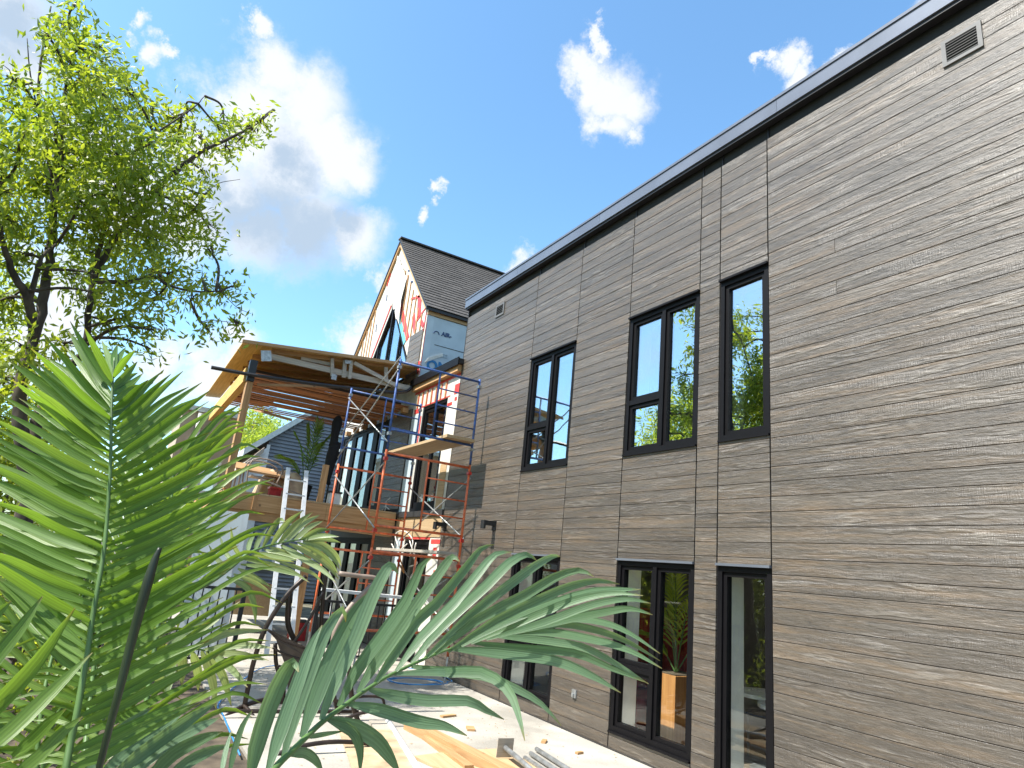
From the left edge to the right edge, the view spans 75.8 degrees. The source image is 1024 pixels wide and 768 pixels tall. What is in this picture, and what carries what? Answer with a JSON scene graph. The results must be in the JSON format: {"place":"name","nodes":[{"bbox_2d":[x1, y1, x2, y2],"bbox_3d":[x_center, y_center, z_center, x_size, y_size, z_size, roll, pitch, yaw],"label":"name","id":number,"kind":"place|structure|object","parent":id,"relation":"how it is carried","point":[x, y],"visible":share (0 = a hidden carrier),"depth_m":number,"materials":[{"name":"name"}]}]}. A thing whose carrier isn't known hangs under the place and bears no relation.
{"place":"outdoors","nodes":[
{"label":"outdoors","id":0,"kind":"place"},
{"bbox_2d":[79,542,409,661],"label":"ground","id":1,"kind":"structure","parent":0,"point":[306,609],"depth_m":21.20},
{"bbox_2d":[0,613,246,767],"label":"planting bed","id":2,"kind":"object","parent":1,"relation":"on","point":[213,761],"visible":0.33,"depth_m":6.06,"materials":[{"name":"plant"}]},
{"bbox_2d":[0,575,79,767],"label":"shrub","id":3,"kind":"object","parent":2,"relation":"on","point":[12,661],"visible":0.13,"depth_m":4.61,"materials":[{"name":"green plant"}]},
{"bbox_2d":[0,485,88,712],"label":"shrub","id":4,"kind":"object","parent":2,"relation":"on","point":[3,511],"visible":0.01,"depth_m":6.39,"materials":[{"name":"green plant"}]},
{"bbox_2d":[0,250,94,552],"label":"tree","id":5,"kind":"object","parent":2,"relation":"on","point":[7,430],"visible":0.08,"depth_m":12.48,"materials":[{"name":"green plant"}]},
{"bbox_2d":[0,388,151,615],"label":"tree","id":6,"kind":"object","parent":2,"relation":"on","point":[10,441],"visible":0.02,"depth_m":12.87,"materials":[{"name":"green plant"}]},
{"bbox_2d":[9,575,179,716],"bbox_3d":[-4.427,2.785,6.525,2.102,1.760,1.540,0,-17,20],"label":"shrub","id":7,"kind":"object","parent":2,"relation":"on","point":[19,664],"visible":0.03,"depth_m":6.45,"materials":[{"name":"green plant"}]},
{"bbox_2d":[49,480,199,646],"bbox_3d":[-6.306,2.928,10.375,2.288,3.274,2.405,3,-16,8],"label":"shrub","id":8,"kind":"object","parent":2,"relation":"on","point":[112,562],"visible":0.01,"depth_m":10.22,"materials":[{"name":"green plant"}]},
{"bbox_2d":[26,578,245,659],"bbox_3d":[-2.489,2.006,3.707,3.810,1.160,12.539,15,-18,-28],"label":"garden railing","id":9,"kind":"object","parent":2,"relation":"on","point":[239,615],"visible":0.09,"depth_m":9.76,"materials":[{"name":"black metal"}]},
{"bbox_2d":[0,0,280,615],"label":"tree","id":10,"kind":"object","parent":2,"relation":"on","point":[57,170],"visible":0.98,"depth_m":8.34,"materials":[{"name":"green plant"}]},
{"bbox_2d":[0,321,284,767],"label":"potted palm","id":11,"kind":"object","parent":2,"relation":"on","point":[42,585],"visible":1,"depth_m":1.56,"materials":[{"name":"green plant"}]},
{"bbox_2d":[0,496,340,767],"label":"potted palm","id":12,"kind":"object","parent":2,"relation":"on","point":[314,546],"visible":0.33,"depth_m":2.33,"materials":[{"name":"green plant"}]},
{"bbox_2d":[220,544,661,767],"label":"potted palm","id":13,"kind":"object","parent":2,"relation":"on","point":[316,680],"visible":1,"depth_m":1.07,"materials":[{"name":"green plant"}]},
{"bbox_2d":[157,405,237,606],"bbox_3d":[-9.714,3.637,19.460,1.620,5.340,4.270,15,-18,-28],"label":"beige house","id":14,"kind":"structure","parent":1,"relation":"on","point":[184,436],"depth_m":18.28,"materials":[{"name":"paint"}]},
{"bbox_2d":[196,461,221,492],"bbox_3d":[-8.366,2.578,18.142,0.500,0.900,0.058,15,-18,-28],"label":"window","id":15,"kind":"structure","parent":14,"relation":"in","point":[219,464],"depth_m":18.15,"materials":[{"name":"grey glass"}]},
{"bbox_2d":[231,447,266,579],"bbox_3d":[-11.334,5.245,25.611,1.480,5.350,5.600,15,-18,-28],"label":"neighbour garage","id":16,"kind":"structure","parent":1,"relation":"on","point":[261,453],"depth_m":24.10,"materials":[{"name":"beige paint"}]},
{"bbox_2d":[226,405,287,450],"bbox_3d":[-14.223,5.228,34.319,7.523,9.642,7.232,15,-18,-28],"label":"tree","id":17,"kind":"object","parent":1,"relation":"on","point":[257,430],"visible":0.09,"depth_m":35.28,"materials":[{"name":"green plant"}]},
{"bbox_2d":[164,612,365,650],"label":"under deck slab","id":18,"kind":"structure","parent":1,"relation":"on","point":[278,629],"depth_m":14.96,"materials":[{"name":"concrete"}]},
{"bbox_2d":[231,581,271,615],"bbox_3d":[-5.818,4.624,14.260,1.040,0.640,0.840,15,-18,-28],"label":"material crate","id":19,"kind":"object","parent":18,"relation":"on","point":[262,601],"visible":0.29,"depth_m":14.03,"materials":[{"name":"brown wood"}]},
{"bbox_2d":[194,464,395,638],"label":"timber deck","id":20,"kind":"structure","parent":18,"relation":"on","point":[268,507],"depth_m":13.21,"materials":[{"name":"brown wood"}]},
{"bbox_2d":[233,462,290,496],"bbox_3d":[-5.290,2.017,13.800,1.100,0.700,0.700,15,-18,-28],"label":"plywood table","id":21,"kind":"object","parent":20,"relation":"on","point":[258,469],"visible":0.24,"depth_m":13.71,"materials":[{"name":"brown wood"}]},
{"bbox_2d":[241,458,301,494],"bbox_3d":[-4.838,1.938,13.409,1.145,0.722,0.681,15,-18,-28],"label":"deck chair frame","id":22,"kind":"object","parent":20,"relation":"on","point":[260,477],"visible":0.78,"depth_m":13.27,"materials":[{"name":"grey metal"}]},
{"bbox_2d":[267,486,282,495],"bbox_3d":[-4.828,2.205,13.384,0.260,0.200,0.240,15,-18,-28],"label":"fuel can","id":23,"kind":"object","parent":20,"relation":"on","point":[275,491],"visible":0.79,"depth_m":13.30,"materials":[{"name":"red plastic"}]},
{"bbox_2d":[253,469,302,498],"bbox_3d":[-5.094,2.212,14.414,1.000,0.705,1.200,15,-18,-28],"label":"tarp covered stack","id":24,"kind":"object","parent":20,"relation":"on","point":[296,486],"visible":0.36,"depth_m":14.04,"materials":[{"name":"brown plastic"}]},
{"bbox_2d":[273,416,330,499],"bbox_3d":[-4.704,1.660,14.690,1.230,1.989,0.664,15,-18,-28],"label":"potted palm","id":25,"kind":"object","parent":20,"relation":"on","point":[318,428],"visible":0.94,"depth_m":14.79,"materials":[{"name":"green plant"}]},
{"bbox_2d":[205,339,421,488],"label":"porch roof","id":26,"kind":"structure","parent":20,"relation":"on","point":[333,378],"depth_m":14.63,"materials":[{"name":"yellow wood"}]},
{"bbox_2d":[324,415,341,502],"bbox_3d":[-3.983,1.735,14.486,0.450,2.134,0.400,15,-18,-28],"label":"garden umbrella","id":27,"kind":"object","parent":20,"relation":"on","point":[333,452],"visible":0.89,"depth_m":14.48,"materials":[{"name":"black fabric"}]},
{"bbox_2d":[326,490,342,504],"bbox_3d":[-3.745,2.401,13.824,0.270,0.280,0.240,15,-18,-28],"label":"paint bucket","id":28,"kind":"object","parent":20,"relation":"on","point":[337,496],"visible":0.64,"depth_m":13.75,"materials":[{"name":"white plastic"}]},
{"bbox_2d":[312,236,504,643],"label":"gable building","id":29,"kind":"structure","parent":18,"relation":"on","point":[419,314],"depth_m":16.56,"materials":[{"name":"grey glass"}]},
{"bbox_2d":[317,537,371,611],"bbox_3d":[-4.215,4.920,16.309,0.100,2.180,3.660,15,-18,-28],"label":"glass door","id":30,"kind":"structure","parent":29,"relation":"in","point":[348,541],"depth_m":16.24,"materials":[{"name":"glass"}]},
{"bbox_2d":[335,419,389,509],"bbox_3d":[-3.944,2.272,17.075,0.100,2.240,3.660,15,-18,-28],"label":"glass door","id":31,"kind":"structure","parent":29,"relation":"in","point":[365,433],"depth_m":16.97,"materials":[{"name":"glass"}]},
{"bbox_2d":[373,307,406,394],"bbox_3d":[-3.266,-0.951,17.505,0.100,2.493,3.210,15,-18,-28],"label":"pointed window","id":32,"kind":"structure","parent":29,"relation":"in","point":[390,346],"depth_m":17.50,"materials":[{"name":"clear glass"}]},
{"bbox_2d":[237,402,345,601],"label":"neighbour house","id":33,"kind":"structure","parent":1,"relation":"on","point":[283,440],"depth_m":25.10,"materials":[{"name":"grey"}]},
{"bbox_2d":[258,536,276,569],"bbox_3d":[-8.942,6.164,24.052,0.600,1.200,0.065,15,-18,-28],"label":"window","id":34,"kind":"structure","parent":33,"relation":"in","point":[261,543],"depth_m":24.01,"materials":[{"name":"grey glass"}]},
{"bbox_2d":[383,356,463,664],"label":"link building","id":35,"kind":"structure","parent":1,"relation":"on","point":[425,388],"depth_m":13.35,"materials":[{"name":"white wood"}]},
{"bbox_2d":[397,541,428,661],"bbox_3d":[-1.927,4.135,12.693,0.100,2.150,1.232,15,-18,-28],"label":"glass door","id":36,"kind":"structure","parent":35,"relation":"in","point":[420,545],"depth_m":13.13,"materials":[{"name":"glass"}]},
{"bbox_2d":[410,398,447,511],"bbox_3d":[-1.655,1.477,13.462,0.100,2.240,1.232,15,-18,-28],"label":"glass door","id":37,"kind":"structure","parent":35,"relation":"in","point":[428,414],"depth_m":13.53,"materials":[{"name":"black glass"}]},
{"bbox_2d":[425,0,1023,767],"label":"clad building","id":38,"kind":"structure","parent":1,"relation":"on","point":[757,376],"depth_m":6.17,"materials":[{"name":"brown wood"}]},
{"bbox_2d":[433,522,446,530],"bbox_3d":[-1.305,2.567,11.901,0.222,0.150,0.110,15,-18,-28],"label":"wall light","id":39,"kind":"object","parent":38,"relation":"attached to","point":[440,524],"visible":0.91,"depth_m":11.87,"materials":[{"name":"black metal"}]},
{"bbox_2d":[480,520,496,530],"bbox_3d":[-0.372,2.222,10.377,0.222,0.150,0.110,15,-18,-28],"label":"wall light","id":40,"kind":"object","parent":38,"relation":"attached to","point":[484,523],"visible":1,"depth_m":10.35,"materials":[{"name":"black metal"}]},
{"bbox_2d":[495,301,504,317],"bbox_3d":[-0.221,-1.353,12.014,0.020,0.240,0.310,15,-18,-28],"label":"wall vent","id":41,"kind":"object","parent":38,"relation":"attached to","point":[500,308],"depth_m":12.01,"materials":[{"name":"white metal"}]},
{"bbox_2d":[502,553,560,707],"bbox_3d":[0.375,3.321,9.089,0.378,1.860,1.227,15,-18,-28],"label":"window","id":42,"kind":"structure","parent":38,"relation":"in","point":[513,670],"depth_m":9.23,"materials":[{"name":"black glass"}]},
{"bbox_2d":[520,340,576,471],"bbox_3d":[0.675,0.395,9.936,0.378,1.840,1.227,15,-18,-28],"label":"window","id":43,"kind":"structure","parent":38,"relation":"in","point":[537,423],"depth_m":10.13,"materials":[{"name":"black glass"}]},
{"bbox_2d":[571,689,576,698],"bbox_3d":[0.733,3.700,7.864,0.046,0.090,0.080,15,-18,-28],"label":"hose outlet","id":44,"kind":"object","parent":38,"relation":"attached to","point":[574,693],"visible":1,"depth_m":7.85,"materials":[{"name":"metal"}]},
{"bbox_2d":[607,558,694,763],"bbox_3d":[1.603,2.866,7.084,0.378,1.860,1.217,15,-18,-28],"label":"window","id":45,"kind":"structure","parent":38,"relation":"in","point":[623,704],"depth_m":7.07,"materials":[{"name":"clear glass"}]},
{"bbox_2d":[622,289,699,456],"bbox_3d":[1.903,-0.059,7.931,0.378,1.840,1.217,15,-18,-28],"label":"window","id":46,"kind":"structure","parent":38,"relation":"in","point":[639,398],"depth_m":8.01,"materials":[{"name":"clear glass"}]},
{"bbox_2d":[639,572,687,744],"bbox_3d":[1.965,3.199,7.670,0.642,1.998,1.199,19,-20,-38],"label":"indoor planter palm","id":47,"kind":"object","parent":38,"relation":"on","point":[673,709],"visible":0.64,"depth_m":7.52,"materials":[{"name":"orange wood"}]},
{"bbox_2d":[717,261,770,442],"bbox_3d":[2.534,-0.292,6.901,0.378,1.840,0.637,15,-18,-28],"label":"window","id":48,"kind":"structure","parent":38,"relation":"in","point":[733,287],"depth_m":7.02,"materials":[{"name":"black glass"}]},
{"bbox_2d":[715,563,773,767],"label":"window","id":49,"kind":"structure","parent":38,"relation":"in","point":[730,615],"depth_m":6.18,"materials":[{"name":"clear glass"}]},
{"bbox_2d":[744,687,765,767],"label":"dining table","id":50,"kind":"object","parent":38,"relation":"on","point":[754,693],"visible":0.23,"depth_m":7.17,"materials":[{"name":"white laminate"}]},
{"bbox_2d":[746,709,765,755],"bbox_3d":[3.069,3.854,7.695,0.460,0.980,0.440,15,-18,-28],"label":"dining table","id":51,"kind":"object","parent":38,"relation":"on","point":[761,713],"visible":0.22,"depth_m":7.68,"materials":[{"name":"black plastic"}]},
{"bbox_2d":[940,20,983,67],"bbox_3d":[3.766,-2.846,5.514,0.020,0.260,0.310,15,-18,-28],"label":"wall vent","id":52,"kind":"object","parent":38,"relation":"attached to","point":[963,43],"depth_m":5.51,"materials":[{"name":"white plastic"}]},
{"bbox_2d":[287,619,306,640],"bbox_3d":[-4.413,5.053,13.530,0.340,0.390,0.340,15,-18,-28],"label":"storage box","id":53,"kind":"object","parent":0,"point":[303,634],"visible":0.32,"depth_m":13.44,"materials":[{"name":"red plastic"}]},
{"bbox_2d":[315,614,331,644],"bbox_3d":[-3.745,5.074,13.636,0.690,0.540,0.640,15,-18,-28],"label":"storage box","id":54,"kind":"object","parent":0,"point":[326,617],"visible":0.04,"depth_m":13.35,"materials":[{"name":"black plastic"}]},
{"bbox_2d":[187,648,650,767],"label":"patio","id":55,"kind":"structure","parent":0,"point":[565,745],"depth_m":7.44,"materials":[{"name":"concrete"}]},
{"bbox_2d":[179,511,242,655],"bbox_3d":[-4.994,3.229,10.846,0.660,2.280,0.310,15,-18,-28],"label":"wall board","id":56,"kind":"object","parent":55,"relation":"on","point":[237,521],"depth_m":10.89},
{"bbox_2d":[219,514,248,643],"bbox_3d":[-4.954,3.279,11.004,0.660,2.280,0.310,15,-18,-28],"label":"wall board","id":57,"kind":"object","parent":55,"relation":"on","point":[235,570],"depth_m":11.17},
{"bbox_2d":[217,665,273,755],"bbox_3d":[-3.053,3.740,7.878,0.872,0.015,4.867,7,-16,-6],"label":"rope","id":58,"kind":"object","parent":55,"relation":"on","point":[223,714],"visible":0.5,"depth_m":6.92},
{"bbox_2d":[224,567,330,715],"bbox_3d":[-2.612,2.947,7.642,0.574,1.657,1.300,-3,-18,28],"label":"patio lounger","id":59,"kind":"object","parent":55,"relation":"on","point":[291,648],"visible":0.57,"depth_m":7.60,"materials":[{"name":"brown metal"}]},
{"bbox_2d":[264,467,308,653],"bbox_3d":[-4.123,3.171,12.182,0.480,3.311,1.159,15,-18,-28],"label":"ladder","id":60,"kind":"object","parent":55,"relation":"on","point":[298,562],"visible":0.59,"depth_m":12.09,"materials":[{"name":"white metal"}]},
{"bbox_2d":[218,571,385,755],"bbox_3d":[-1.848,2.880,6.942,1.948,1.701,1.652,15,-18,-28],"label":"patio lounger","id":61,"kind":"object","parent":55,"relation":"on","point":[355,713],"visible":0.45,"depth_m":7.38,"materials":[{"name":"brown metal"}]},
{"bbox_2d":[309,597,395,657],"bbox_3d":[-2.685,4.231,11.251,1.489,1.040,0.060,15,-18,-28],"label":"railing panel","id":62,"kind":"object","parent":55,"relation":"on","point":[314,623],"visible":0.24,"depth_m":11.17,"materials":[{"name":"black metal"}]},
{"bbox_2d":[321,588,414,614],"bbox_3d":[-2.544,4.290,12.041,2.001,0.924,0.250,15,-18,-28],"label":"trestle","id":63,"kind":"object","parent":55,"relation":"on","point":[359,592],"visible":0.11,"depth_m":11.80,"materials":[{"name":"white metal"}]},
{"bbox_2d":[369,720,389,729],"bbox_3d":[-1.100,3.481,6.273,0.190,0.030,2.177,11,-17,-18],"label":"timber board","id":64,"kind":"object","parent":55,"relation":"on","point":[377,724],"visible":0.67,"depth_m":7.08,"materials":[{"name":"brown wood"}]},
{"bbox_2d":[339,729,421,767],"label":"plywood sheet","id":65,"kind":"object","parent":64,"relation":"on","point":[372,758],"visible":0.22,"depth_m":5.92,"materials":[{"name":"beige wood"}]},
{"bbox_2d":[385,719,420,767],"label":"steel tube","id":66,"kind":"object","parent":64,"relation":"on","point":[408,752],"visible":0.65,"depth_m":6.23,"materials":[{"name":"white metal"}]},
{"bbox_2d":[307,356,481,683],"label":"scaffold tower","id":67,"kind":"structure","parent":55,"relation":"on","point":[380,488],"depth_m":11.22,"materials":[{"name":"metal"}]},
{"bbox_2d":[391,530,417,577],"bbox_3d":[-2.115,3.313,12.850,0.224,0.923,1.715,15,-18,-28],"label":"cable bundle","id":68,"kind":"object","parent":67,"relation":"hanging from","point":[402,548],"visible":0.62,"depth_m":12.81,"materials":[{"name":"white plastic"}]},
{"bbox_2d":[376,547,456,555],"bbox_3d":[-1.787,3.009,11.852,0.320,0.045,2.980,15,-18,-28],"label":"scaffold plank","id":69,"kind":"object","parent":67,"relation":"on","point":[418,551],"visible":1,"depth_m":11.37,"materials":[{"name":"brown wood"}]},
{"bbox_2d":[384,434,474,456],"bbox_3d":[-1.604,1.185,12.216,0.520,0.050,2.950,15,-18,-28],"label":"scaffold plank","id":70,"kind":"object","parent":67,"relation":"on","point":[425,447],"visible":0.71,"depth_m":11.87,"materials":[{"name":"brown wood"}]},
{"bbox_2d":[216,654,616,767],"bbox_3d":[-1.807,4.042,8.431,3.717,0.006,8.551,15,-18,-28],"label":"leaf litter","id":71,"kind":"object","parent":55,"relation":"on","point":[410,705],"visible":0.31,"depth_m":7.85,"materials":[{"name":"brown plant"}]},
{"bbox_2d":[387,668,452,684],"bbox_3d":[-1.381,4.564,10.242,0.928,0.047,1.689,5,-16,5],"label":"rope","id":72,"kind":"object","parent":55,"relation":"on","point":[393,678],"visible":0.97,"depth_m":9.85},
{"bbox_2d":[414,752,477,767],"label":"plywood offcut","id":73,"kind":"object","parent":55,"relation":"on","point":[439,760],"visible":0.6,"depth_m":6.01,"materials":[{"name":"beige wood"}]},
{"bbox_2d":[422,734,473,767],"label":"timber board","id":74,"kind":"object","parent":55,"relation":"on","point":[457,758],"visible":0.55,"depth_m":6.25,"materials":[{"name":"brown wood"}]},
{"bbox_2d":[440,714,455,717],"bbox_3d":[-0.770,3.999,7.935,0.060,0.020,0.220,-9,-22,41],"label":"wood offcut","id":75,"kind":"object","parent":55,"relation":"on","point":[447,715],"visible":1,"depth_m":7.91,"materials":[{"name":"brown wood"}]},
{"bbox_2d":[403,725,513,767],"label":"timber beam","id":76,"kind":"structure","parent":55,"relation":"on","point":[476,757],"depth_m":6.26,"materials":[{"name":"brown wood"}]},
{"bbox_2d":[466,726,474,730],"bbox_3d":[-0.467,3.879,7.412,0.090,0.020,0.160,8,-16,-8],"label":"wood offcut","id":77,"kind":"object","parent":55,"relation":"on","point":[470,728],"visible":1,"depth_m":7.37,"materials":[{"name":"brown wood"}]},
{"bbox_2d":[477,748,535,767],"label":"plywood offcut","id":78,"kind":"object","parent":55,"relation":"on","point":[512,762],"visible":0.33,"depth_m":6.28,"materials":[{"name":"beige wood"}]},
{"bbox_2d":[496,738,532,767],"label":"jack post","id":79,"kind":"object","parent":78,"relation":"on","point":[504,747],"visible":1,"depth_m":6.29,"materials":[{"name":"grey metal"}]},
{"bbox_2d":[523,755,543,767],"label":"steel tube","id":80,"kind":"object","parent":55,"relation":"on","point":[531,761],"visible":0.78,"depth_m":6.21,"materials":[{"name":"grey metal"}]},
{"bbox_2d":[529,751,556,767],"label":"steel tube","id":81,"kind":"object","parent":55,"relation":"on","point":[540,759],"visible":1,"depth_m":6.32,"materials":[{"name":"grey metal"}]},
{"bbox_2d":[535,746,569,767],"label":"steel tube","id":82,"kind":"object","parent":55,"relation":"on","point":[550,758],"visible":1,"depth_m":6.43,"materials":[{"name":"grey metal"}]},
{"bbox_2d":[0,0,920,539],"label":"sky","id":83,"kind":"structure","parent":0,"point":[483,132],"materials":[{"name":"blue"}]},
{"bbox_2d":[758,700,764,709],"bbox_3d":[2.821,3.554,6.357,0.840,0.765,0.840,15,-18,-28],"label":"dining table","id":84,"kind":"object","parent":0,"point":[761,704],"visible":0.14,"depth_m":6.51,"materials":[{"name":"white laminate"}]}
]}

